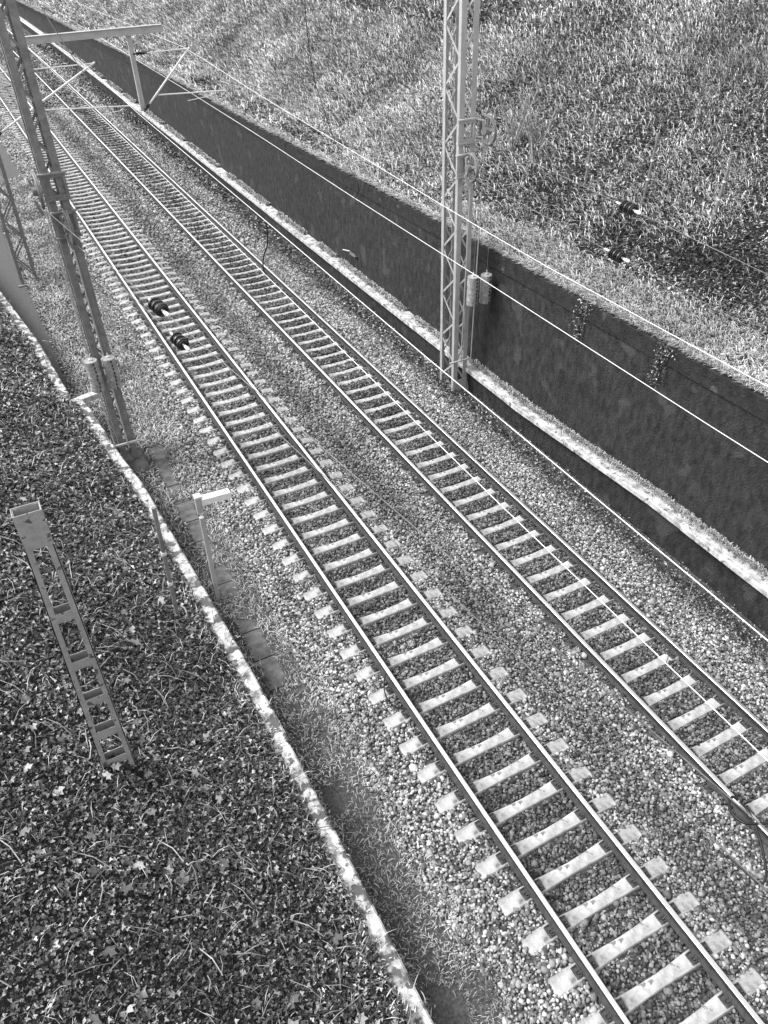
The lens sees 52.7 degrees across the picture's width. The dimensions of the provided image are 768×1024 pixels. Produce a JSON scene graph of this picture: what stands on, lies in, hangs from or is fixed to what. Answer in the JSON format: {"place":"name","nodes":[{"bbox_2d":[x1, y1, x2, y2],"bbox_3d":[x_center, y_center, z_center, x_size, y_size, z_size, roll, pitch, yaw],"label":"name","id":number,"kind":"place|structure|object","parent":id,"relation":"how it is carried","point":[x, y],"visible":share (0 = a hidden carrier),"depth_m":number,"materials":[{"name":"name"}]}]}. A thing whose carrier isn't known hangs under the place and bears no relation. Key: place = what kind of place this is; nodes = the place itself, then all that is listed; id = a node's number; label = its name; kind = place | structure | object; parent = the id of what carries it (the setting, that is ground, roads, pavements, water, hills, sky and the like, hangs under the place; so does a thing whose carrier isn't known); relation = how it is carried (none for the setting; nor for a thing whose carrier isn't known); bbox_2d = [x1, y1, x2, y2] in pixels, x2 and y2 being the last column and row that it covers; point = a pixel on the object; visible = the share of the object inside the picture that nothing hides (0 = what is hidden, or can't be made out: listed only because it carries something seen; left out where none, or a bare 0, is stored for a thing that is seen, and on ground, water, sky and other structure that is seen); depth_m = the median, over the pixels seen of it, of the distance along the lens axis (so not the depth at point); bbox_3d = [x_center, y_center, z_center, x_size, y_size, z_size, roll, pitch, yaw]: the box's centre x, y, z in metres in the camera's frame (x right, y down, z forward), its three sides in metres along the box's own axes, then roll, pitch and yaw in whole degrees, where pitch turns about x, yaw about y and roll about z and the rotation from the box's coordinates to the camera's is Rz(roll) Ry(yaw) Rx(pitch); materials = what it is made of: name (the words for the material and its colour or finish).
{"place":"outdoors","nodes":[
{"label":"outdoors","id":0,"kind":"place"},
{"bbox_2d":[0,173,288,691],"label":"path","id":1,"kind":"structure","parent":0,"point":[260,650],"depth_m":16.83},
{"bbox_2d":[0,306,407,1023],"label":"embankment","id":2,"kind":"structure","parent":0,"point":[60,978],"depth_m":9.72,"materials":[{"name":"plant"}]},
{"bbox_2d":[10,501,135,765],"bbox_3d":[-3.632,1.780,9.210,0.415,4.591,0.173,-19,42,-21],"label":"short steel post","id":3,"kind":"object","parent":2,"relation":"on","point":[31,526],"visible":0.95,"depth_m":8.82,"materials":[{"name":"metal"}]},
{"bbox_2d":[151,506,178,616],"bbox_3d":[-3.819,0.997,13.652,0.139,2.722,0.103,-19,42,-21],"label":"stake","id":4,"kind":"object","parent":2,"relation":"on","point":[163,552],"visible":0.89,"depth_m":13.47,"materials":[{"name":"metal"}]},
{"bbox_2d":[0,302,413,1023],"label":"ivy cover","id":5,"kind":"object","parent":2,"relation":"on","point":[104,600],"visible":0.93,"depth_m":10.55,"materials":[{"name":"grey plant"}]},
{"bbox_2d":[0,318,417,1023],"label":"fallen leaves","id":6,"kind":"object","parent":5,"relation":"on","point":[362,1018],"depth_m":9.91,"materials":[{"name":"plant"}]},
{"bbox_2d":[0,298,419,1023],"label":"dry stalks","id":7,"kind":"object","parent":2,"relation":"on","point":[150,740],"visible":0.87,"depth_m":10.80,"materials":[{"name":"grey plant"}]},
{"bbox_2d":[1,298,430,1023],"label":"kerb grass","id":8,"kind":"structure","parent":2,"relation":"on","point":[285,780],"depth_m":11.23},
{"bbox_2d":[0,15,767,1023],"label":"ground","id":9,"kind":"structure","parent":0,"point":[450,1007],"depth_m":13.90,"materials":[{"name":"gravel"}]},
{"bbox_2d":[0,155,40,287],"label":"lattice mast","id":10,"kind":"object","parent":9,"relation":"on","point":[21,232],"visible":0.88,"depth_m":28.64,"materials":[{"name":"metal"}]},
{"bbox_2d":[0,62,130,135],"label":"cantilever arm","id":11,"kind":"object","parent":10,"relation":"attached to","point":[53,93],"visible":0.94,"depth_m":26.98},
{"bbox_2d":[0,4,767,640],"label":"messenger wire","id":12,"kind":"object","parent":11,"relation":"attached to","point":[478,400],"visible":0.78,"depth_m":9.46,"materials":[{"name":"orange metal"}]},
{"bbox_2d":[37,0,253,213],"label":"jumper cable","id":13,"kind":"object","parent":12,"relation":"attached to","point":[134,137],"visible":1,"depth_m":19.29,"materials":[{"name":"black rubber"}]},
{"bbox_2d":[666,580,693,662],"bbox_3d":[2.975,1.123,7.812,0.008,1.230,0.008,-19,42,-21],"label":"dropper","id":14,"kind":"object","parent":12,"relation":"hanging from","point":[681,617],"visible":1,"depth_m":7.74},
{"bbox_2d":[30,50,767,760],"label":"contact wire","id":15,"kind":"object","parent":14,"relation":"hanging from","point":[484,488],"visible":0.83,"depth_m":10.08,"materials":[{"name":"grey metal"}]},
{"bbox_2d":[0,24,162,110],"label":"cross beam","id":16,"kind":"structure","parent":10,"relation":"attached to","point":[128,32],"depth_m":26.90,"materials":[{"name":"metal"}]},
{"bbox_2d":[133,47,225,111],"bbox_3d":[-7.451,-16.003,28.600,3.242,1.957,0.129,-19,42,-21],"label":"cantilever arm","id":17,"kind":"object","parent":16,"relation":"attached to","point":[166,79],"visible":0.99,"depth_m":28.40},
{"bbox_2d":[76,1,767,386],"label":"messenger wire","id":18,"kind":"object","parent":17,"relation":"attached to","point":[496,237],"visible":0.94,"depth_m":14.30,"materials":[{"name":"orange metal"}]},
{"bbox_3d":[6.002,-0.287,9.460,0.008,1.015,0.008,-19,42,-21],"label":"dropper","id":19,"kind":"object","parent":18,"relation":"hanging from","visible":0},
{"bbox_2d":[40,1,767,462],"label":"contact wire","id":20,"kind":"object","parent":19,"relation":"hanging from","point":[488,283],"visible":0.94,"depth_m":14.82,"materials":[{"name":"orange metal"}]},
{"bbox_2d":[0,17,111,115],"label":"ballast","id":21,"kind":"structure","parent":9,"relation":"on","point":[75,83],"depth_m":58.90,"materials":[{"name":"gravel"}]},
{"bbox_2d":[0,0,151,476],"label":"lattice mast","id":22,"kind":"object","parent":9,"relation":"on","point":[133,456],"visible":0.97,"depth_m":16.03,"materials":[{"name":"metal"}]},
{"bbox_2d":[46,202,104,392],"bbox_3d":[-6.739,-4.539,16.903,0.323,4.300,0.312,-19,42,-21],"label":"weight stack","id":23,"kind":"object","parent":22,"relation":"hanging from","point":[93,370],"visible":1,"depth_m":17.84,"materials":[{"name":"metal"}]},
{"bbox_2d":[77,239,121,389],"bbox_3d":[-6.389,-4.338,17.301,0.320,3.520,0.312,-19,42,-21],"label":"weight stack","id":24,"kind":"object","parent":22,"relation":"hanging from","point":[111,369],"visible":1,"depth_m":18.01,"materials":[{"name":"metal"}]},
{"bbox_2d":[43,208,767,830],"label":"tension wire","id":25,"kind":"object","parent":22,"relation":"attached to","point":[477,580],"visible":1,"depth_m":6.69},
{"bbox_2d":[148,297,168,316],"bbox_3d":[-3.393,-3.083,11.673,0.217,0.220,0.760,-24,44,-26],"label":"string insulator","id":26,"kind":"object","parent":25,"relation":"attached to","point":[157,306],"visible":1,"depth_m":11.59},
{"bbox_2d":[76,244,767,891],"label":"tension wire","id":27,"kind":"object","parent":22,"relation":"attached to","point":[482,624],"visible":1,"depth_m":7.66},
{"bbox_2d":[0,104,278,281],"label":"ballast","id":28,"kind":"structure","parent":9,"relation":"on","point":[92,154],"depth_m":37.78,"materials":[{"name":"gravel"}]},
{"bbox_2d":[153,339,232,359],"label":"concrete sleeper","id":29,"kind":"object","parent":9,"relation":"on","point":[211,345],"visible":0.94,"depth_m":24.95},
{"bbox_2d":[159,347,238,369],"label":"concrete sleeper","id":30,"kind":"object","parent":9,"relation":"on","point":[202,357],"visible":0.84,"depth_m":24.56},
{"bbox_2d":[164,354,244,376],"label":"concrete sleeper","id":31,"kind":"object","parent":9,"relation":"on","point":[194,368],"visible":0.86,"depth_m":24.09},
{"bbox_2d":[169,362,251,386],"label":"concrete sleeper","id":32,"kind":"object","parent":9,"relation":"on","point":[206,375],"visible":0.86,"depth_m":23.69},
{"bbox_2d":[193,488,230,601],"bbox_3d":[-3.277,0.709,15.686,0.693,2.835,0.180,-19,42,-21],"label":"marker post","id":33,"kind":"object","parent":9,"relation":"on","point":[200,501],"visible":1,"depth_m":14.98,"materials":[{"name":"metal"}]},
{"bbox_2d":[175,371,257,394],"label":"concrete sleeper","id":34,"kind":"object","parent":9,"relation":"on","point":[214,384],"visible":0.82,"depth_m":23.27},
{"bbox_2d":[0,291,433,1023],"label":"kerb wall","id":35,"kind":"structure","parent":9,"relation":"on","point":[394,967],"depth_m":13.12,"materials":[{"name":"concrete"}]},
{"bbox_2d":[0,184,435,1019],"bbox_3d":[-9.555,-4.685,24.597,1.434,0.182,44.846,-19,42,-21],"label":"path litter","id":36,"kind":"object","parent":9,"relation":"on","point":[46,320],"visible":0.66,"depth_m":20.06,"materials":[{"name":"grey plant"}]},
{"bbox_2d":[180,379,265,404],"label":"concrete sleeper","id":37,"kind":"object","parent":9,"relation":"on","point":[216,393],"visible":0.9,"depth_m":22.87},
{"bbox_2d":[186,388,272,414],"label":"concrete sleeper","id":38,"kind":"object","parent":9,"relation":"on","point":[250,394],"visible":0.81,"depth_m":22.44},
{"bbox_2d":[193,397,280,422],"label":"concrete sleeper","id":39,"kind":"object","parent":9,"relation":"on","point":[257,404],"visible":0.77,"depth_m":22.02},
{"bbox_2d":[199,406,287,433],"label":"concrete sleeper","id":40,"kind":"object","parent":9,"relation":"on","point":[265,414],"visible":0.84,"depth_m":21.61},
{"bbox_2d":[207,416,296,445],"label":"concrete sleeper","id":41,"kind":"object","parent":9,"relation":"on","point":[239,434],"visible":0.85,"depth_m":21.21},
{"bbox_2d":[213,426,304,455],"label":"concrete sleeper","id":42,"kind":"object","parent":9,"relation":"on","point":[270,438],"visible":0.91,"depth_m":20.80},
{"bbox_2d":[220,437,313,467],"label":"concrete sleeper","id":43,"kind":"object","parent":9,"relation":"on","point":[248,458],"visible":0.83,"depth_m":20.36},
{"bbox_2d":[228,448,323,479],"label":"concrete sleeper","id":44,"kind":"object","parent":9,"relation":"on","point":[269,466],"visible":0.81,"depth_m":19.97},
{"bbox_2d":[92,247,475,494],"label":"ballast","id":45,"kind":"structure","parent":9,"relation":"on","point":[191,270],"depth_m":24.03,"materials":[{"name":"gravel"}]},
{"bbox_2d":[236,459,332,492],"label":"concrete sleeper","id":46,"kind":"object","parent":9,"relation":"on","point":[296,472],"visible":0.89,"depth_m":19.56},
{"bbox_2d":[244,471,341,506],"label":"concrete sleeper","id":47,"kind":"object","parent":9,"relation":"on","point":[282,492],"visible":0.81,"depth_m":19.14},
{"bbox_2d":[252,483,353,520],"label":"concrete sleeper","id":48,"kind":"object","parent":9,"relation":"on","point":[267,512],"visible":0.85,"depth_m":18.71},
{"bbox_2d":[261,496,364,535],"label":"concrete sleeper","id":49,"kind":"object","parent":9,"relation":"on","point":[332,509],"visible":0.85,"depth_m":18.30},
{"bbox_2d":[272,510,375,550],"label":"concrete sleeper","id":50,"kind":"object","parent":9,"relation":"on","point":[346,522],"visible":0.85,"depth_m":17.91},
{"bbox_2d":[281,524,388,566],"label":"concrete sleeper","id":51,"kind":"object","parent":9,"relation":"on","point":[344,542],"visible":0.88,"depth_m":17.47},
{"bbox_2d":[292,539,399,581],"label":"concrete sleeper","id":52,"kind":"object","parent":9,"relation":"on","point":[352,559],"visible":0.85,"depth_m":17.08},
{"bbox_2d":[302,555,413,601],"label":"concrete sleeper","id":53,"kind":"object","parent":9,"relation":"on","point":[319,591],"visible":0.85,"depth_m":16.65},
{"bbox_2d":[314,571,428,619],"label":"concrete sleeper","id":54,"kind":"object","parent":9,"relation":"on","point":[396,584],"visible":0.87,"depth_m":16.24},
{"bbox_2d":[0,0,767,571],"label":"retaining wall","id":55,"kind":"structure","parent":9,"relation":"on","point":[716,480],"depth_m":20.04,"materials":[{"name":"concrete"}]},
{"bbox_2d":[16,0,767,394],"bbox_3d":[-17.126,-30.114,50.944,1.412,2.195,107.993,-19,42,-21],"label":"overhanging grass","id":56,"kind":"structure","parent":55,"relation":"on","point":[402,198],"depth_m":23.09,"materials":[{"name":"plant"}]},
{"bbox_2d":[646,342,676,388],"bbox_3d":[5.826,-3.110,16.469,0.132,1.041,0.839,-19,42,-21],"label":"hanging ivy","id":57,"kind":"object","parent":55,"relation":"hanging from","point":[664,350],"visible":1,"depth_m":16.38,"materials":[{"name":"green plant"}]},
{"bbox_2d":[0,5,767,634],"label":"trough wall","id":58,"kind":"structure","parent":9,"relation":"on","point":[734,581],"depth_m":19.98,"materials":[{"name":"concrete"}]},
{"bbox_2d":[326,588,441,638],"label":"concrete sleeper","id":59,"kind":"object","parent":9,"relation":"on","point":[400,607],"visible":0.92,"depth_m":15.83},
{"bbox_2d":[339,606,457,660],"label":"concrete sleeper","id":60,"kind":"object","parent":9,"relation":"on","point":[352,651],"visible":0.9,"depth_m":15.42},
{"bbox_2d":[35,44,767,673],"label":"wall foot weeds","id":61,"kind":"object","parent":9,"relation":"on","point":[237,206],"depth_m":24.04,"materials":[{"name":"grey plant"}]},
{"bbox_2d":[353,625,472,682],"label":"concrete sleeper","id":62,"kind":"object","parent":9,"relation":"on","point":[397,660],"visible":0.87,"depth_m":15.00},
{"bbox_2d":[367,645,489,704],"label":"concrete sleeper","id":63,"kind":"object","parent":9,"relation":"on","point":[454,663],"visible":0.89,"depth_m":14.59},
{"bbox_2d":[382,666,508,729],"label":"concrete sleeper","id":64,"kind":"object","parent":9,"relation":"on","point":[395,720],"visible":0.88,"depth_m":14.17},
{"bbox_2d":[414,460,477,483],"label":"concrete sleeper","id":65,"kind":"object","parent":9,"relation":"on","point":[466,465],"visible":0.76,"depth_m":19.70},
{"bbox_2d":[399,688,527,756],"bbox_3d":[1.442,3.738,13.818,2.600,0.245,0.330,-19,42,-21],"label":"concrete sleeper","id":66,"kind":"object","parent":9,"relation":"on","point":[445,731],"visible":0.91,"depth_m":13.75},
{"bbox_2d":[437,0,496,393],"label":"lattice mast","id":67,"kind":"object","parent":9,"relation":"on","point":[460,164],"visible":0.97,"depth_m":19.32,"materials":[{"name":"metal"}]},
{"bbox_2d":[466,180,479,306],"bbox_3d":[2.373,-6.909,20.099,0.317,3.250,0.312,-19,42,-21],"label":"weight stack","id":68,"kind":"object","parent":67,"relation":"hanging from","point":[472,290],"visible":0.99,"depth_m":20.72,"materials":[{"name":"metal"}]},
{"bbox_2d":[479,143,496,303],"bbox_3d":[2.738,-7.338,20.003,0.321,4.070,0.312,-19,42,-21],"label":"weight stack","id":69,"kind":"object","parent":67,"relation":"hanging from","point":[485,292],"visible":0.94,"depth_m":20.88,"materials":[{"name":"metal"}]},
{"bbox_2d":[440,483,505,509],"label":"concrete sleeper","id":70,"kind":"object","parent":9,"relation":"on","point":[493,489],"visible":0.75,"depth_m":18.87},
{"bbox_2d":[416,712,548,784],"bbox_3d":[1.723,4.069,13.403,2.600,0.245,0.330,-19,42,-21],"label":"concrete sleeper","id":71,"kind":"object","parent":9,"relation":"on","point":[437,768],"visible":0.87,"depth_m":13.34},
{"bbox_2d":[452,496,518,523],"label":"concrete sleeper","id":72,"kind":"object","parent":9,"relation":"on","point":[505,504],"visible":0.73,"depth_m":18.47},
{"bbox_2d":[206,416,767,1023],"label":"ballast","id":73,"kind":"structure","parent":9,"relation":"on","point":[732,668],"depth_m":14.05,"materials":[{"name":"gravel"}]},
{"bbox_2d":[468,513,528,538],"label":"concrete sleeper","id":74,"kind":"object","parent":9,"relation":"on","point":[522,517],"visible":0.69,"depth_m":18.07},
{"bbox_2d":[433,737,569,812],"bbox_3d":[2.004,4.406,12.994,2.600,0.245,0.330,-19,42,-21],"label":"concrete sleeper","id":75,"kind":"object","parent":9,"relation":"on","point":[448,801],"visible":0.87,"depth_m":12.93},
{"bbox_2d":[481,524,549,554],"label":"concrete sleeper","id":76,"kind":"object","parent":9,"relation":"on","point":[538,531],"visible":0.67,"depth_m":17.63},
{"bbox_2d":[453,765,591,842],"bbox_3d":[2.284,4.737,12.579,2.600,0.245,0.330,-19,42,-21],"label":"concrete sleeper","id":77,"kind":"object","parent":9,"relation":"on","point":[476,828],"visible":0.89,"depth_m":12.52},
{"bbox_2d":[496,539,566,570],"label":"concrete sleeper","id":78,"kind":"object","parent":9,"relation":"on","point":[554,546],"visible":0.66,"depth_m":17.22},
{"bbox_2d":[474,792,616,879],"bbox_3d":[2.565,5.065,12.163,2.600,0.245,0.330,-19,42,-21],"label":"concrete sleeper","id":79,"kind":"object","parent":9,"relation":"on","point":[498,862],"visible":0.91,"depth_m":12.10,"materials":[{"name":"concrete"}]},
{"bbox_2d":[512,555,584,587],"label":"concrete sleeper","id":80,"kind":"object","parent":9,"relation":"on","point":[571,562],"visible":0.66,"depth_m":16.80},
{"bbox_2d":[528,571,601,604],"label":"concrete sleeper","id":81,"kind":"object","parent":9,"relation":"on","point":[586,581],"visible":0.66,"depth_m":16.39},
{"bbox_2d":[496,823,642,916],"bbox_3d":[2.846,5.395,11.748,2.600,0.245,0.330,-19,42,-21],"label":"concrete sleeper","id":82,"kind":"object","parent":9,"relation":"on","point":[583,861],"visible":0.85,"depth_m":11.68,"materials":[{"name":"concrete"}]},
{"bbox_2d":[546,593,614,625],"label":"concrete sleeper","id":83,"kind":"object","parent":9,"relation":"on","point":[593,604],"visible":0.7,"depth_m":15.98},
{"bbox_2d":[521,856,670,955],"bbox_3d":[3.127,5.728,11.335,2.600,0.245,0.330,-19,42,-21],"label":"concrete sleeper","id":84,"kind":"object","parent":9,"relation":"on","point":[546,935],"visible":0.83,"depth_m":11.28,"materials":[{"name":"concrete"}]},
{"bbox_2d":[565,609,641,645],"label":"concrete sleeper","id":85,"kind":"object","parent":9,"relation":"on","point":[608,625],"visible":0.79,"depth_m":15.56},
{"bbox_2d":[547,891,699,998],"bbox_3d":[3.408,6.054,10.917,2.600,0.245,0.330,-19,42,-21],"label":"concrete sleeper","id":86,"kind":"object","parent":9,"relation":"on","point":[565,980],"visible":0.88,"depth_m":10.85,"materials":[{"name":"concrete"}]},
{"bbox_2d":[0,98,630,1023],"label":"rail","id":87,"kind":"object","parent":86,"relation":"on","point":[568,942],"visible":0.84,"depth_m":13.69,"materials":[{"name":"metal"}]},
{"bbox_2d":[584,626,662,666],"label":"concrete sleeper","id":88,"kind":"object","parent":9,"relation":"on","point":[647,636],"visible":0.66,"depth_m":15.14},
{"bbox_2d":[606,646,681,688],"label":"concrete sleeper","id":89,"kind":"object","parent":9,"relation":"on","point":[631,676],"visible":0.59,"depth_m":14.72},
{"bbox_2d":[576,929,732,1023],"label":"concrete sleeper","id":90,"kind":"object","parent":9,"relation":"on","point":[680,967],"visible":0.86,"depth_m":10.51,"materials":[{"name":"concrete"}]},
{"bbox_2d":[628,667,708,712],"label":"concrete sleeper","id":91,"kind":"object","parent":9,"relation":"on","point":[692,678],"visible":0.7,"depth_m":14.31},
{"bbox_2d":[652,695,724,737],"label":"concrete sleeper","id":92,"kind":"object","parent":9,"relation":"on","point":[714,702],"visible":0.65,"depth_m":13.91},
{"bbox_2d":[676,719,752,764],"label":"concrete sleeper","id":93,"kind":"object","parent":9,"relation":"on","point":[742,726],"visible":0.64,"depth_m":13.51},
{"bbox_2d":[7,30,767,741],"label":"rail","id":94,"kind":"object","parent":93,"relation":"on","point":[705,676],"visible":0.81,"depth_m":18.59,"materials":[{"name":"metal"}]},
{"bbox_2d":[13,51,767,846],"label":"rail","id":95,"kind":"object","parent":93,"relation":"on","point":[661,727],"visible":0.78,"depth_m":16.88,"materials":[{"name":"metal"}]},
{"bbox_2d":[679,967,765,1023],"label":"concrete sleeper","id":96,"kind":"object","parent":9,"relation":"on","point":[717,1007],"visible":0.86,"depth_m":10.26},
{"bbox_2d":[0,68,764,1023],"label":"rail","id":97,"kind":"object","parent":96,"relation":"on","point":[728,988],"visible":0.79,"depth_m":13.79,"materials":[{"name":"metal"}]},
{"bbox_2d":[702,746,767,793],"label":"concrete sleeper","id":98,"kind":"object","parent":9,"relation":"on","point":[735,773],"visible":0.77,"depth_m":13.03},
{"bbox_2d":[734,793,767,823],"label":"concrete sleeper","id":99,"kind":"object","parent":9,"relation":"on","point":[757,806],"visible":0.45,"depth_m":12.50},
{"bbox_2d":[42,33,767,584],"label":"ledge grass","id":100,"kind":"structure","parent":0,"point":[604,455],"depth_m":21.96,"materials":[{"name":"plant"}]},
{"bbox_2d":[81,0,767,383],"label":"embankment","id":101,"kind":"structure","parent":0,"point":[685,208],"depth_m":20.97,"materials":[{"name":"plant"}]},
{"bbox_2d":[24,0,767,399],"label":"slope grass","id":102,"kind":"structure","parent":101,"relation":"on","point":[178,22],"depth_m":25.46,"materials":[{"name":"plant"}]},
{"bbox_2d":[28,0,767,365],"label":"slope ivy","id":103,"kind":"object","parent":101,"relation":"on","point":[282,124],"visible":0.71,"depth_m":21.20,"materials":[{"name":"grey plant"}]},
{"bbox_2d":[489,75,539,150],"bbox_3d":[3.874,-11.853,23.125,1.547,2.142,1.215,-19,42,-21],"label":"dry shrub","id":104,"kind":"object","parent":101,"relation":"on","point":[517,133],"visible":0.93,"depth_m":23.16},
{"bbox_2d":[516,84,561,161],"bbox_3d":[4.363,-11.014,22.184,1.625,2.090,1.054,26,46,30],"label":"dry shrub","id":105,"kind":"object","parent":101,"relation":"on","point":[530,135],"visible":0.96,"depth_m":22.25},
{"bbox_2d":[727,796,767,824],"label":"cable loop","id":106,"kind":"object","parent":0,"point":[737,818],"visible":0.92,"depth_m":6.16,"materials":[{"name":"black rubber"}]},
{"bbox_2d":[727,800,767,884],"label":"cable loop","id":107,"kind":"object","parent":106,"relation":"attached to","point":[761,847],"visible":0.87,"depth_m":6.09,"materials":[{"name":"black rubber"}]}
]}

